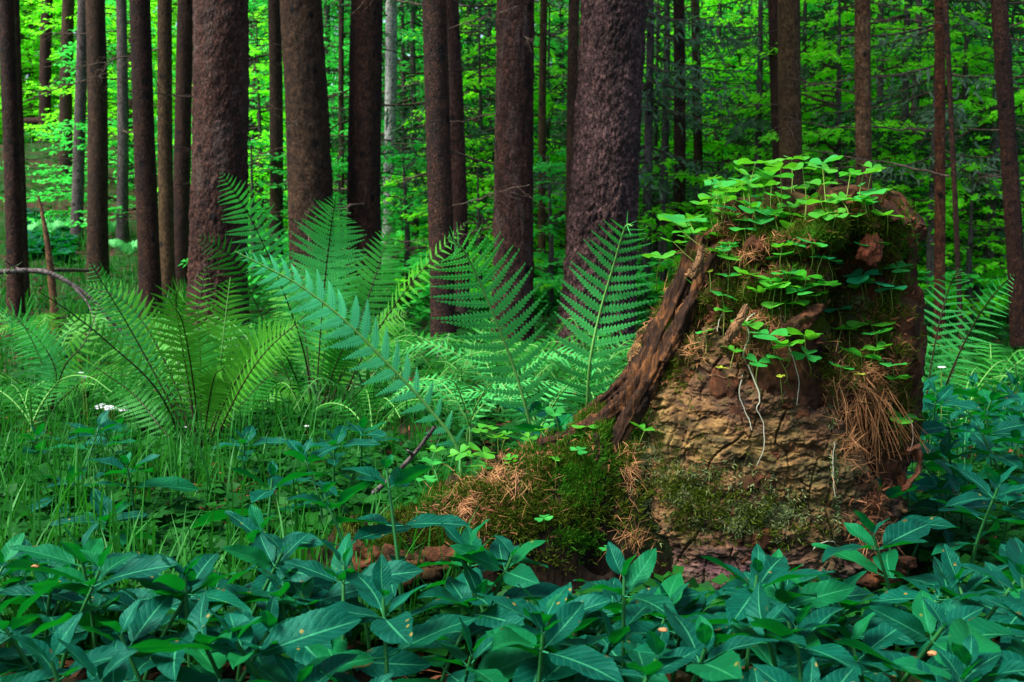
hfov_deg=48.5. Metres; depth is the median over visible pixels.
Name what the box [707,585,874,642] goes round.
mercury plant
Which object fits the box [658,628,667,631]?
bud scale
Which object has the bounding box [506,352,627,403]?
fern
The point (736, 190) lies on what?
wood sorrel
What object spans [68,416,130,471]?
mercury plant
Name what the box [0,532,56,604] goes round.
mercury plant
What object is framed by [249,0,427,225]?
beech sapling
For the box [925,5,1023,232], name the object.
beech sapling
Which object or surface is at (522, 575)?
mercury plant
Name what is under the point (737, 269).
wood sorrel
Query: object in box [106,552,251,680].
mercury plant
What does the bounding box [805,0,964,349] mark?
spruce tree
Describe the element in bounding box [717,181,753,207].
wood sorrel
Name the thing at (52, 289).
broken stake
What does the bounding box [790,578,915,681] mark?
mercury plant
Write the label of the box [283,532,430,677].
mercury plant
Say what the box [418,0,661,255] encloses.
beech sapling
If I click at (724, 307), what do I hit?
wood sorrel
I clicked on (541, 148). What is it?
spruce tree
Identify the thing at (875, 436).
dry grass tuft
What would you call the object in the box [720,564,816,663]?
mercury plant
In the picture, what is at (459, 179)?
spruce tree
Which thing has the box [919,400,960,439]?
mercury plant
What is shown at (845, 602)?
mercury plant
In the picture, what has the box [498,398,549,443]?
mercury plant
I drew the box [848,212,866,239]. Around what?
wood sorrel
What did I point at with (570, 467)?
moss
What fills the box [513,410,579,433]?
mercury plant
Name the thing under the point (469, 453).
wood sorrel
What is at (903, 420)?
wood sorrel
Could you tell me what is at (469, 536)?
mercury plant
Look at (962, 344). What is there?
fern
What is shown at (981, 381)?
fern
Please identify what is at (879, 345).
wood sorrel
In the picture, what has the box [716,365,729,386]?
wood sorrel
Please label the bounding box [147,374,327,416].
fern
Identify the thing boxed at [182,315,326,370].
fern
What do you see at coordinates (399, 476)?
mercury plant
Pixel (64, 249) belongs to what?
ground herbs
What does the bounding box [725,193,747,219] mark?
wood sorrel
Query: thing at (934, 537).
ground herbs
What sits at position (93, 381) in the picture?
fern
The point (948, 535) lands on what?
mercury plant
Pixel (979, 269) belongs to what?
beech sapling
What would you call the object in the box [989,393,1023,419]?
mercury plant
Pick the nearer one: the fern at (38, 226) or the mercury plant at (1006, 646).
the mercury plant at (1006, 646)
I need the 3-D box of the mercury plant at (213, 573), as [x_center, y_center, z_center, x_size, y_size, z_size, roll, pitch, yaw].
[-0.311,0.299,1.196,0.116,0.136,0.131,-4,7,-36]
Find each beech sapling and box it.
[0,0,75,143]
[0,0,116,141]
[0,0,155,138]
[0,0,191,183]
[0,0,191,238]
[0,27,54,144]
[26,3,157,145]
[72,0,260,118]
[72,7,191,141]
[112,0,347,217]
[153,0,284,120]
[156,6,346,257]
[175,3,333,137]
[178,139,338,291]
[249,0,420,155]
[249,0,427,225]
[258,3,495,258]
[262,152,428,290]
[284,0,422,149]
[331,0,567,235]
[331,6,495,217]
[343,140,493,299]
[380,0,566,259]
[394,160,562,312]
[416,0,658,268]
[416,1,579,149]
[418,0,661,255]
[471,148,646,311]
[534,0,689,144]
[534,0,732,209]
[534,0,769,293]
[636,158,715,297]
[638,0,876,238]
[639,0,771,215]
[640,0,920,213]
[640,0,966,238]
[642,1,753,156]
[651,163,772,290]
[660,1,755,229]
[685,0,1021,220]
[691,0,954,213]
[698,0,1001,295]
[751,168,817,197]
[769,0,1023,245]
[830,2,1023,291]
[842,0,988,262]
[843,158,989,296]
[849,10,1023,283]
[879,0,1023,311]
[916,162,1023,327]
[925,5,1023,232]
[958,5,1023,152]
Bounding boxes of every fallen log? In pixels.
[24,116,86,126]
[38,268,88,271]
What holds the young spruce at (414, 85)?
on the ground at (230, 672)
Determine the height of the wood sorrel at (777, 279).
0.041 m
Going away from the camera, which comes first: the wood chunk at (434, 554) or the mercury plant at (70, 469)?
the wood chunk at (434, 554)
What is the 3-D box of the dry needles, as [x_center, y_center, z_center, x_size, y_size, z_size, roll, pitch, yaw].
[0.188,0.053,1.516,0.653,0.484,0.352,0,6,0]
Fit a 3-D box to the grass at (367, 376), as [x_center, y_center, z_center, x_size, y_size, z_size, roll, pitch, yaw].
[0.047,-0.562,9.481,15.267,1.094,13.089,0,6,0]
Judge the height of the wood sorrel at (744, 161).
0.077 m
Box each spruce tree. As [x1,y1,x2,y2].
[0,0,78,316]
[4,0,120,305]
[28,0,35,142]
[34,0,284,302]
[37,0,76,142]
[42,0,135,282]
[59,0,175,185]
[70,0,86,246]
[114,0,175,250]
[120,0,191,319]
[128,21,174,154]
[173,0,271,293]
[185,0,252,346]
[248,0,487,339]
[249,1,262,139]
[252,0,258,212]
[268,0,348,290]
[279,0,336,336]
[324,0,331,152]
[332,0,568,375]
[334,0,492,328]
[338,0,404,240]
[388,0,537,373]
[466,0,551,230]
[535,0,567,295]
[553,0,742,368]
[565,0,677,268]
[579,0,703,229]
[638,0,752,276]
[710,0,932,193]
[752,0,779,197]
[767,0,945,346]
[776,0,960,188]
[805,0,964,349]
[876,3,1017,163]
[905,0,1023,351]
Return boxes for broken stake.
[37,196,62,347]
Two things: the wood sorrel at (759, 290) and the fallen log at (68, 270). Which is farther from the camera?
the fallen log at (68, 270)
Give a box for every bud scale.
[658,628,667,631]
[927,650,936,655]
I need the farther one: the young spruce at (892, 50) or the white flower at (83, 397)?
the young spruce at (892, 50)
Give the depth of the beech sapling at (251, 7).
18.61 m
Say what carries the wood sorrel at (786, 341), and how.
on the tree stump
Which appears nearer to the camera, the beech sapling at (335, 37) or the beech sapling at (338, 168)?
the beech sapling at (338, 168)
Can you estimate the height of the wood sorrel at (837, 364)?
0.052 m
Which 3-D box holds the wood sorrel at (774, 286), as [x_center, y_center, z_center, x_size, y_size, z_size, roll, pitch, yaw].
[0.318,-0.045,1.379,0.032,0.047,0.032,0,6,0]
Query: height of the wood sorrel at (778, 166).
0.076 m
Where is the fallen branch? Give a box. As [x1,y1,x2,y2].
[0,261,138,346]
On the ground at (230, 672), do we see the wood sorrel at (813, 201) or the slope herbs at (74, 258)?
the slope herbs at (74, 258)
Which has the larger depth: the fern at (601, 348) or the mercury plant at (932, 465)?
the fern at (601, 348)
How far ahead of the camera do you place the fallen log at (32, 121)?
24.57 m
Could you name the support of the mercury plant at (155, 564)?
on the ground at (230, 672)
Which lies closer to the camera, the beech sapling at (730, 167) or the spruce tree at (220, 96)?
the spruce tree at (220, 96)
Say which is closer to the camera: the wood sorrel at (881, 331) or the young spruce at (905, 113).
the wood sorrel at (881, 331)
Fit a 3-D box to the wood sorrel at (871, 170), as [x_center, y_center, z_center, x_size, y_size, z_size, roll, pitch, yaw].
[0.439,-0.186,1.424,0.040,0.062,0.044,0,6,0]
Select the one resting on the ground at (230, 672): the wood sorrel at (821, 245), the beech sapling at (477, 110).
the beech sapling at (477, 110)
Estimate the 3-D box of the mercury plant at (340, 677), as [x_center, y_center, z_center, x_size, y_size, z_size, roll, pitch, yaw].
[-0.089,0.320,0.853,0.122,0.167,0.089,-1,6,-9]
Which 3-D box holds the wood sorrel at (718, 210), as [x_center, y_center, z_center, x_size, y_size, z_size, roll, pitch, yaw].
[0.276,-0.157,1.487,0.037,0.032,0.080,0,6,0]
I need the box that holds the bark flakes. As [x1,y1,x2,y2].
[397,197,918,592]
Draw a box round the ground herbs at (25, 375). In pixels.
[0,266,1023,423]
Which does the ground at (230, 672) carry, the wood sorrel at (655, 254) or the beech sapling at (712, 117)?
the beech sapling at (712, 117)
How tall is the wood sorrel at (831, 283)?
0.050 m
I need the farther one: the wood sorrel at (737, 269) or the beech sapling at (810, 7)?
the beech sapling at (810, 7)
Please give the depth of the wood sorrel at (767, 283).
1.38 m
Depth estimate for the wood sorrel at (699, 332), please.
1.41 m
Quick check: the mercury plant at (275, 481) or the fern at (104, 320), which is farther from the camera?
the fern at (104, 320)
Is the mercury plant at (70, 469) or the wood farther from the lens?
the wood
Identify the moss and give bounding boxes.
[309,183,926,576]
[394,194,920,563]
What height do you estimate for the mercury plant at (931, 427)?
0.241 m
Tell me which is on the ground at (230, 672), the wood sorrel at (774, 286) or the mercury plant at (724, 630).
the mercury plant at (724, 630)
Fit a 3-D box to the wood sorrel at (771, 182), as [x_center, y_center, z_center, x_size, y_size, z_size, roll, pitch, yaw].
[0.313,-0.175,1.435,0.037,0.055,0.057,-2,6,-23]
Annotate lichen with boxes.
[616,283,886,556]
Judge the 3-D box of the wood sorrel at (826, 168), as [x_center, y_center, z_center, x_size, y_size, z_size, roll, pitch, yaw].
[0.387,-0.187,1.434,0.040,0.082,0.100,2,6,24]
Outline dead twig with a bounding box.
[371,425,436,494]
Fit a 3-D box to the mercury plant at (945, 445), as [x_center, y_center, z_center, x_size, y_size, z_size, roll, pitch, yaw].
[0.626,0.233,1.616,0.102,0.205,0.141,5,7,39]
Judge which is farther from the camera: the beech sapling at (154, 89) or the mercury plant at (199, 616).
the beech sapling at (154, 89)
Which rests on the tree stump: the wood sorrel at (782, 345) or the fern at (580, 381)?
the wood sorrel at (782, 345)
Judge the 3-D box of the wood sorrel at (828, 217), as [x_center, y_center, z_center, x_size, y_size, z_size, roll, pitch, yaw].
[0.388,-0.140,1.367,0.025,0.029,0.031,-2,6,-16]
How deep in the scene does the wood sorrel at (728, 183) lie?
1.51 m
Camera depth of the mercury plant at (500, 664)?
0.95 m
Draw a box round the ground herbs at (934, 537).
[0,383,1023,653]
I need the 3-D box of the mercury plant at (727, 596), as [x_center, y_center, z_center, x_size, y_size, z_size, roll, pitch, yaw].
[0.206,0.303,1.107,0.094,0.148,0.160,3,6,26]
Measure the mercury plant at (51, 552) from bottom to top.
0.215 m
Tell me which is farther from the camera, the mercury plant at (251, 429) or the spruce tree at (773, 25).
the spruce tree at (773, 25)
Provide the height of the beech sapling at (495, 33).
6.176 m
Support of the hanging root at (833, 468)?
hanging from the tree stump
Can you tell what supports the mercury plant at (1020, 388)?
on the ground at (230, 672)
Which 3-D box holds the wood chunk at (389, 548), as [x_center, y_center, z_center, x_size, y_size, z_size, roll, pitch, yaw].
[-0.162,0.257,1.331,0.094,0.055,0.058,0,6,0]
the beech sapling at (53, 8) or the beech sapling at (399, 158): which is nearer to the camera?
the beech sapling at (399, 158)
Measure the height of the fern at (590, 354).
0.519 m
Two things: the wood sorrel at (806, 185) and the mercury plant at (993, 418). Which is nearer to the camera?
the wood sorrel at (806, 185)
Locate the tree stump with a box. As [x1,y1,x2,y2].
[302,179,927,620]
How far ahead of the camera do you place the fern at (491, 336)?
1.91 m
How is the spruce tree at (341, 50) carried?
on the ground at (230, 672)
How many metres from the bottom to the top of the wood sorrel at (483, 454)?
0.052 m
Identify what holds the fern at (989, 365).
on the ground at (230, 672)
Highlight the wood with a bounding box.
[0,0,1019,176]
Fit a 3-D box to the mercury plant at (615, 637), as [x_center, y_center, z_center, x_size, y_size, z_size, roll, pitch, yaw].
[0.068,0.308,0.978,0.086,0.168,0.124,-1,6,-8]
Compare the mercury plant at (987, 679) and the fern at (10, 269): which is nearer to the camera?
the mercury plant at (987, 679)
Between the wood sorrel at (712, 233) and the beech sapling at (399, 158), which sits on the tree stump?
the wood sorrel at (712, 233)
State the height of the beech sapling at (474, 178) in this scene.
1.438 m
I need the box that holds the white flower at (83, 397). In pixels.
[79,372,84,436]
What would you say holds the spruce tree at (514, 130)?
on the ground at (230, 672)
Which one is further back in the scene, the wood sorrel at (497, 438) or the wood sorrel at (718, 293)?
the wood sorrel at (497, 438)
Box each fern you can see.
[0,262,22,276]
[0,298,126,428]
[0,306,159,364]
[0,371,111,436]
[16,364,198,419]
[27,219,63,231]
[36,217,70,231]
[39,262,306,456]
[45,311,200,354]
[93,345,249,390]
[107,312,293,353]
[108,218,132,235]
[109,238,136,254]
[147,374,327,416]
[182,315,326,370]
[195,170,469,426]
[234,251,464,475]
[255,335,436,395]
[256,319,392,382]
[293,375,461,446]
[308,317,497,378]
[325,348,519,405]
[371,315,549,384]
[378,373,571,459]
[386,340,609,418]
[428,225,561,448]
[445,366,615,435]
[460,341,611,401]
[467,314,625,379]
[499,332,635,384]
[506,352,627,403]
[547,212,656,410]
[922,266,1015,465]
[923,356,1023,424]
[926,337,1023,392]
[1004,362,1023,457]
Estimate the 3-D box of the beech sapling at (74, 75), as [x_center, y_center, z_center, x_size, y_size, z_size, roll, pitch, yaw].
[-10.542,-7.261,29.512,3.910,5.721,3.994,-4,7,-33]
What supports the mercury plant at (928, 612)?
on the ground at (230, 672)
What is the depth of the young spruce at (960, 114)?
9.46 m
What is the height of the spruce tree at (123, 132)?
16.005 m
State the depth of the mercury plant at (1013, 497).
1.41 m
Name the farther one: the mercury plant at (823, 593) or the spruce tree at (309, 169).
the spruce tree at (309, 169)
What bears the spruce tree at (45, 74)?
on the ground at (230, 672)
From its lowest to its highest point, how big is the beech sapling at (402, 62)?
4.818 m
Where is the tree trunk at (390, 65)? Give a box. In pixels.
[382,0,396,268]
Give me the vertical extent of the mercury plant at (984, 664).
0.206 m
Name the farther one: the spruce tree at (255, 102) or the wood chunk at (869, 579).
the spruce tree at (255, 102)
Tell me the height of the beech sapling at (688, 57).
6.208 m
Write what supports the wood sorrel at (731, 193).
on the moss at (510, 517)
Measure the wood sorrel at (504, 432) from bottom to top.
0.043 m
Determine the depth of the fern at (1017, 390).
2.40 m
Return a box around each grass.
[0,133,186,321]
[0,228,1023,423]
[0,360,499,661]
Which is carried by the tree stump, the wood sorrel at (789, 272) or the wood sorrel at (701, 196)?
the wood sorrel at (701, 196)
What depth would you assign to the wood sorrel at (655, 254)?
1.58 m
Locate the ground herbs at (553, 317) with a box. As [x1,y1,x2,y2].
[212,289,1023,382]
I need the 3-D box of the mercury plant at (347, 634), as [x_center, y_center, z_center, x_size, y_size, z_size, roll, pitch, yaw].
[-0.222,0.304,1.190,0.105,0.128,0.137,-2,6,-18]
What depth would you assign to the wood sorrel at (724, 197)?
1.54 m
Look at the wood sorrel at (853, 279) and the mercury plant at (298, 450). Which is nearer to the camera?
the wood sorrel at (853, 279)
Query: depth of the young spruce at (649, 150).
10.29 m
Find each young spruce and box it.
[248,2,285,138]
[284,0,495,266]
[323,0,566,227]
[332,0,425,174]
[380,2,566,241]
[404,0,565,257]
[486,0,768,308]
[534,0,686,197]
[534,1,579,147]
[535,0,769,295]
[553,0,737,191]
[639,0,852,209]
[641,1,843,235]
[668,0,988,216]
[691,8,805,153]
[758,0,1023,243]
[800,0,1023,255]
[809,0,1023,325]
[810,4,999,158]
[853,0,1023,312]
[871,0,1023,316]
[885,2,1023,250]
[888,8,1023,261]
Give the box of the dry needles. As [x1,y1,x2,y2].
[404,203,916,575]
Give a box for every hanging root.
[739,374,751,429]
[742,308,762,361]
[748,364,764,464]
[779,307,799,400]
[832,442,835,496]
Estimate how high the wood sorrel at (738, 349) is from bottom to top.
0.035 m
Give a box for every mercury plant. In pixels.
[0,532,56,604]
[0,539,62,612]
[0,544,180,680]
[0,556,111,680]
[0,581,87,675]
[0,624,32,681]
[0,647,39,672]
[0,668,67,681]
[1,551,151,648]
[1,552,27,588]
[7,423,59,466]
[10,521,144,648]
[10,612,134,681]
[27,465,86,515]
[28,582,154,669]
[34,409,140,485]
[44,488,156,548]
[57,639,174,681]
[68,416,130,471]
[74,594,217,681]
[84,451,198,525]
[95,588,220,680]
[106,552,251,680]
[108,564,241,680]
[126,608,361,679]
[131,590,260,681]
[171,565,255,672]
[188,460,323,569]
[194,554,331,664]
[206,595,305,681]
[207,532,333,681]
[208,562,391,677]
[211,425,286,495]
[225,504,323,616]
[243,653,360,681]
[275,479,413,677]
[277,438,341,531]
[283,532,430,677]
[283,584,352,636]
[287,583,373,676]
[296,554,481,681]
[310,425,380,495]
[318,416,401,466]
[320,671,394,681]
[328,454,473,678]
[393,617,571,681]
[409,519,547,658]
[409,543,547,624]
[410,535,571,668]
[418,560,524,681]
[477,584,623,681]
[485,601,622,681]
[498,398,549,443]
[502,617,628,681]
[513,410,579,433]
[523,577,703,668]
[524,582,602,638]
[533,599,628,638]
[556,609,658,681]
[568,541,676,681]
[601,586,769,681]
[602,572,726,681]
[612,608,719,655]
[618,622,699,681]
[630,603,779,681]
[642,543,830,671]
[670,580,770,660]
[693,657,790,681]
[701,579,849,656]
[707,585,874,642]
[712,580,839,681]
[713,597,795,668]
[720,549,834,677]
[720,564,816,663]
[722,564,874,673]
[731,597,860,681]
[750,657,858,681]
[785,569,912,672]
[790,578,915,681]
[802,612,901,681]
[812,510,966,681]
[820,589,1008,681]
[833,638,1022,681]
[861,569,966,654]
[869,556,1020,651]
[873,477,959,578]
[882,640,997,681]
[883,618,1023,681]
[901,473,996,542]
[902,490,917,501]
[903,466,992,580]
[906,420,948,554]
[907,442,965,537]
[908,418,952,502]
[910,376,959,476]
[916,537,1023,656]
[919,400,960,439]
[920,380,979,494]
[922,544,1008,681]
[923,430,999,554]
[929,463,1023,563]
[930,423,1002,477]
[934,406,973,458]
[936,380,967,459]
[936,408,978,461]
[938,373,1013,458]
[938,479,1023,570]
[939,552,1023,681]
[942,407,1023,529]
[946,393,1023,486]
[947,406,983,459]
[951,377,1022,481]
[955,395,978,457]
[966,427,1023,492]
[969,400,1005,443]
[978,386,1023,444]
[978,589,1023,656]
[978,650,1023,675]
[980,397,1015,452]
[981,583,1023,681]
[982,370,1023,483]
[983,410,1023,465]
[986,614,1004,626]
[988,411,1023,465]
[988,420,1023,493]
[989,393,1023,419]
[992,385,1021,422]
[994,493,1023,505]
[995,383,1023,464]
[997,404,1023,457]
[997,544,1023,636]
[1000,622,1023,643]
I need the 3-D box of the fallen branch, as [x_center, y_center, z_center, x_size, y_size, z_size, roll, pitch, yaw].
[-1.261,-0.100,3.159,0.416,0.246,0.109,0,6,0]
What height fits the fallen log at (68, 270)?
0.055 m
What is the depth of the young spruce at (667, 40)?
11.70 m
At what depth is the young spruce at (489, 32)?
14.66 m
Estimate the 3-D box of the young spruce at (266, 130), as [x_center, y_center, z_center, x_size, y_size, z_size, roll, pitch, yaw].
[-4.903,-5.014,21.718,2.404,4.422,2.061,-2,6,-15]
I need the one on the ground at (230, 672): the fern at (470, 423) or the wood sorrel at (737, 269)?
the fern at (470, 423)
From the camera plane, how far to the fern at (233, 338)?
4.57 m
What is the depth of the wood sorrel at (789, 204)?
1.47 m
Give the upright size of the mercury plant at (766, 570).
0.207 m
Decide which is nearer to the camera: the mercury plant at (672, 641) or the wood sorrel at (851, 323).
the mercury plant at (672, 641)
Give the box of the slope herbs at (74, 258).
[0,138,183,308]
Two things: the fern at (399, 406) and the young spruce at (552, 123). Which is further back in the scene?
the young spruce at (552, 123)
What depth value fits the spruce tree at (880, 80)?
11.77 m
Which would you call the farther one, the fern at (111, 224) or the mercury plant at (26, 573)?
the fern at (111, 224)
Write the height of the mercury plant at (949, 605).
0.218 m
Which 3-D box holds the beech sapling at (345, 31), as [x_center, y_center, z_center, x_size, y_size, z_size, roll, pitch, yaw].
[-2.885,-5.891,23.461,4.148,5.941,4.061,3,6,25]
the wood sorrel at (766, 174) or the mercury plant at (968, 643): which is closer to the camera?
the mercury plant at (968, 643)
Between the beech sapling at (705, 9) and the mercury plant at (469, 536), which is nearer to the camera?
the mercury plant at (469, 536)
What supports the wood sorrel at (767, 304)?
on the tree stump
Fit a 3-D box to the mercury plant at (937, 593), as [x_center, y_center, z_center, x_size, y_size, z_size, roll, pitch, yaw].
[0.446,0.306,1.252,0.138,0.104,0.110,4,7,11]
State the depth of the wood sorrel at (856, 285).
1.44 m
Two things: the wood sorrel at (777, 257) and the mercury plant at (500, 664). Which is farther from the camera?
the wood sorrel at (777, 257)
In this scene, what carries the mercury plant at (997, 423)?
on the ground at (230, 672)
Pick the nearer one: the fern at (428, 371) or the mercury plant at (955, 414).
the mercury plant at (955, 414)
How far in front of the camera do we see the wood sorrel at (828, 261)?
1.40 m
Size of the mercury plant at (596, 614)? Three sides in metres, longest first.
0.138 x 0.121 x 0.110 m
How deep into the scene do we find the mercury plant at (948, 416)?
2.51 m
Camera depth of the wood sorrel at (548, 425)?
1.47 m
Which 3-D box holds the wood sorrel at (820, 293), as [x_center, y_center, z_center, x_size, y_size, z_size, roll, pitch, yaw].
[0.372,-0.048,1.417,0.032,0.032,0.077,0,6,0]
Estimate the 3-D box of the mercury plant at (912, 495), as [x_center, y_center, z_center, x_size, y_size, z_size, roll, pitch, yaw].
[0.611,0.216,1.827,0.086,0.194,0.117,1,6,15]
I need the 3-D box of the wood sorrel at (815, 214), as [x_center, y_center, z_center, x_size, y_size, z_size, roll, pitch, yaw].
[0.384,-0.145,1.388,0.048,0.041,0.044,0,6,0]
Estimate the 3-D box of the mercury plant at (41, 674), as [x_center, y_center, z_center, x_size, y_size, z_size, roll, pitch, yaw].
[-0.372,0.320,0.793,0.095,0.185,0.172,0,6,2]
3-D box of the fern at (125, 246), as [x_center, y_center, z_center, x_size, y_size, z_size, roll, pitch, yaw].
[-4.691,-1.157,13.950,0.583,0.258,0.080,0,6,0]
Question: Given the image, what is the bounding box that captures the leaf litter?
[0,311,1022,681]
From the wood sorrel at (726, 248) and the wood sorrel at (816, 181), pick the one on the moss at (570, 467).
the wood sorrel at (816, 181)
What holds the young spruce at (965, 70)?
on the ground at (230, 672)
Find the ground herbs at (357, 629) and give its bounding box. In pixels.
[0,379,486,678]
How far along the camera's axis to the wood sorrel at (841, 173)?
1.43 m
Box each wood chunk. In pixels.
[349,539,408,572]
[386,552,443,592]
[418,544,466,580]
[850,549,917,588]
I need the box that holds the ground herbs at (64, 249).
[27,208,80,264]
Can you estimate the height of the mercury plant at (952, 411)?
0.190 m
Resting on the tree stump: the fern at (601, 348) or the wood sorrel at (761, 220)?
the wood sorrel at (761, 220)
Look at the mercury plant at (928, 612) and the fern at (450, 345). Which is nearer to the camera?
the mercury plant at (928, 612)
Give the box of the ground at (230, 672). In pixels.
[0,102,1023,681]
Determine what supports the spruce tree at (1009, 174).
on the ground at (230, 672)
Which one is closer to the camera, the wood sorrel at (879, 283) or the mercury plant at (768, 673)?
the mercury plant at (768, 673)
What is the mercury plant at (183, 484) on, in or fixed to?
on the ground at (230, 672)
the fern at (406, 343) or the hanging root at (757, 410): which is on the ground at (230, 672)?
the fern at (406, 343)
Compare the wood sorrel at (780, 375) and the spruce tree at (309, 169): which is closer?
the wood sorrel at (780, 375)
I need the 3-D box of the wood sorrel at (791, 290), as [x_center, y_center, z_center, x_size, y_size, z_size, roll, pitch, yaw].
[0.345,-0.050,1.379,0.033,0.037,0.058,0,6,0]
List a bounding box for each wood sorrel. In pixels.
[416,475,436,498]
[419,457,442,483]
[426,445,443,474]
[447,444,468,470]
[464,450,478,464]
[468,442,495,467]
[472,427,487,457]
[478,423,497,452]
[486,434,507,454]
[500,430,511,446]
[502,453,517,466]
[520,432,537,443]
[534,514,552,530]
[540,422,554,436]
[543,407,564,425]
[549,456,559,464]
[570,446,587,461]
[571,425,598,434]
[629,421,658,444]
[642,250,675,287]
[657,214,708,250]
[660,237,693,260]
[661,213,707,247]
[670,213,704,234]
[672,229,693,238]
[678,232,719,237]
[682,227,707,233]
[690,198,724,221]
[695,329,712,361]
[698,192,729,231]
[703,175,721,234]
[704,179,724,207]
[707,190,734,207]
[708,248,740,279]
[710,290,736,319]
[711,209,740,230]
[712,204,735,226]
[713,188,741,215]
[713,195,731,202]
[714,273,741,285]
[714,305,731,340]
[715,242,737,264]
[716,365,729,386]
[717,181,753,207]
[718,179,745,199]
[718,241,736,267]
[721,344,747,372]
[722,174,761,211]
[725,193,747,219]
[730,227,759,238]
[731,318,763,349]
[733,158,777,202]
[734,167,759,196]
[734,267,766,302]
[735,179,758,216]
[736,213,778,226]
[738,199,771,225]
[743,353,769,394]
[744,201,764,223]
[747,285,767,307]
[749,180,780,216]
[750,328,790,355]
[755,167,793,216]
[755,280,787,300]
[757,277,780,301]
[761,296,809,318]
[762,285,787,317]
[763,161,796,207]
[765,192,790,220]
[766,251,802,264]
[766,354,790,382]
[767,206,789,230]
[769,277,792,308]
[771,219,800,231]
[771,241,792,273]
[771,269,798,286]
[772,340,799,363]
[772,340,804,368]
[775,154,809,192]
[776,374,784,403]
[777,201,800,218]
[778,183,809,190]
[778,211,809,227]
[782,284,799,308]
[786,285,812,309]
[787,240,805,260]
[787,327,821,359]
[789,162,816,217]
[791,269,823,296]
[791,346,821,377]
[795,192,817,219]
[797,196,841,207]
[797,237,827,271]
[801,179,837,184]
[803,155,842,180]
[806,280,841,301]
[807,162,837,210]
[808,208,845,217]
[808,291,827,302]
[810,256,835,273]
[814,254,842,280]
[822,213,848,230]
[824,306,851,332]
[825,192,849,217]
[828,325,856,345]
[829,262,843,287]
[829,361,853,398]
[830,196,877,210]
[835,323,864,347]
[839,168,861,205]
[840,347,883,368]
[843,268,881,296]
[846,167,880,211]
[846,315,895,338]
[847,278,874,307]
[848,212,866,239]
[851,198,877,216]
[853,188,886,213]
[854,238,868,266]
[860,341,891,370]
[861,161,886,208]
[862,279,893,306]
[863,327,892,353]
[872,209,904,236]
[875,286,906,314]
[877,362,908,381]
[881,260,913,291]
[881,423,907,447]
[883,375,910,402]
[887,408,921,438]
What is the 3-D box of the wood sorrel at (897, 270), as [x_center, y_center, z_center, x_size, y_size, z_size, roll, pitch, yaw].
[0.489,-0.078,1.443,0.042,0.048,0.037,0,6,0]
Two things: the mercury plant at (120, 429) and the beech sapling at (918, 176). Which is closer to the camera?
the mercury plant at (120, 429)
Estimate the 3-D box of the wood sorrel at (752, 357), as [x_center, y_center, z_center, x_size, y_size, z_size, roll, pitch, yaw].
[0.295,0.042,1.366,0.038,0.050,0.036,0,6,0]
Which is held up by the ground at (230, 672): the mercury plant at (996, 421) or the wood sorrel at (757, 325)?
the mercury plant at (996, 421)
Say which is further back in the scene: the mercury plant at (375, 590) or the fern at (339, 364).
the fern at (339, 364)
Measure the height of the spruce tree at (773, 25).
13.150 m
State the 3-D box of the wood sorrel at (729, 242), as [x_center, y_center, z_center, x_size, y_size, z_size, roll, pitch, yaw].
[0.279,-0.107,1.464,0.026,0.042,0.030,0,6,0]
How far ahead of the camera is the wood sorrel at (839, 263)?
1.47 m
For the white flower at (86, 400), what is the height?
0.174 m
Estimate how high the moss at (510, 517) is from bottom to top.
0.495 m
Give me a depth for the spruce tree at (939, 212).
8.10 m
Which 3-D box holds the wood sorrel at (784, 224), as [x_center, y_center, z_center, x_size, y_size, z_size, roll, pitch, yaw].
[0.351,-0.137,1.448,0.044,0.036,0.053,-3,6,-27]
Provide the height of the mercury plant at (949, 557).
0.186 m
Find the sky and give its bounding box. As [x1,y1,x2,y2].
[25,2,973,153]
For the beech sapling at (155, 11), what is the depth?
26.11 m
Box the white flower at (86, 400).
[82,376,87,427]
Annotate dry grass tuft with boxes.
[823,384,929,477]
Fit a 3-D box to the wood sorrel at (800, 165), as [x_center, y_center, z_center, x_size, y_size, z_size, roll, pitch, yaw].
[0.366,-0.186,1.450,0.038,0.085,0.045,5,8,44]
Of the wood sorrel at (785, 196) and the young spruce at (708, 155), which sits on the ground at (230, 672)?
the young spruce at (708, 155)
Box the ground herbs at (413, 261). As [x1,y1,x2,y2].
[248,160,1023,327]
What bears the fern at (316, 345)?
on the ground at (230, 672)
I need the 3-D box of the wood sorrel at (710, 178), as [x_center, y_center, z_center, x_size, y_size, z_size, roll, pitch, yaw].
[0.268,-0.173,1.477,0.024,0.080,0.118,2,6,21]
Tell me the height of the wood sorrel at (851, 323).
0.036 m
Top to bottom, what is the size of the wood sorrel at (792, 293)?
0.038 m
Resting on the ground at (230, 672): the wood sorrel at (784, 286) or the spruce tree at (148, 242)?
the spruce tree at (148, 242)
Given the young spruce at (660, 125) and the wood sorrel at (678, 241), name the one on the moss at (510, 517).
the wood sorrel at (678, 241)
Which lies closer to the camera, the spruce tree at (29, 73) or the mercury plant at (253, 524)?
the mercury plant at (253, 524)
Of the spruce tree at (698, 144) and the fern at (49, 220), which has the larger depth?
the fern at (49, 220)
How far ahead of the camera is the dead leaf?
1.32 m
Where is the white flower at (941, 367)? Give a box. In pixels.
[938,366,944,475]
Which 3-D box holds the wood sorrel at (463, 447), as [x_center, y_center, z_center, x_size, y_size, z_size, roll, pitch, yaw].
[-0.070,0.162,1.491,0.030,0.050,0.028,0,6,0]
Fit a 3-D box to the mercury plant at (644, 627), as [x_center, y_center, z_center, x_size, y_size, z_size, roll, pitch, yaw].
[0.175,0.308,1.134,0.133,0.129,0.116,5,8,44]
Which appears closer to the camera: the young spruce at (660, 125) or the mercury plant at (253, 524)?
the mercury plant at (253, 524)
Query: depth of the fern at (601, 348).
4.03 m
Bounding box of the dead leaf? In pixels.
[895,412,922,491]
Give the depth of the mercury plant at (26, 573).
1.22 m

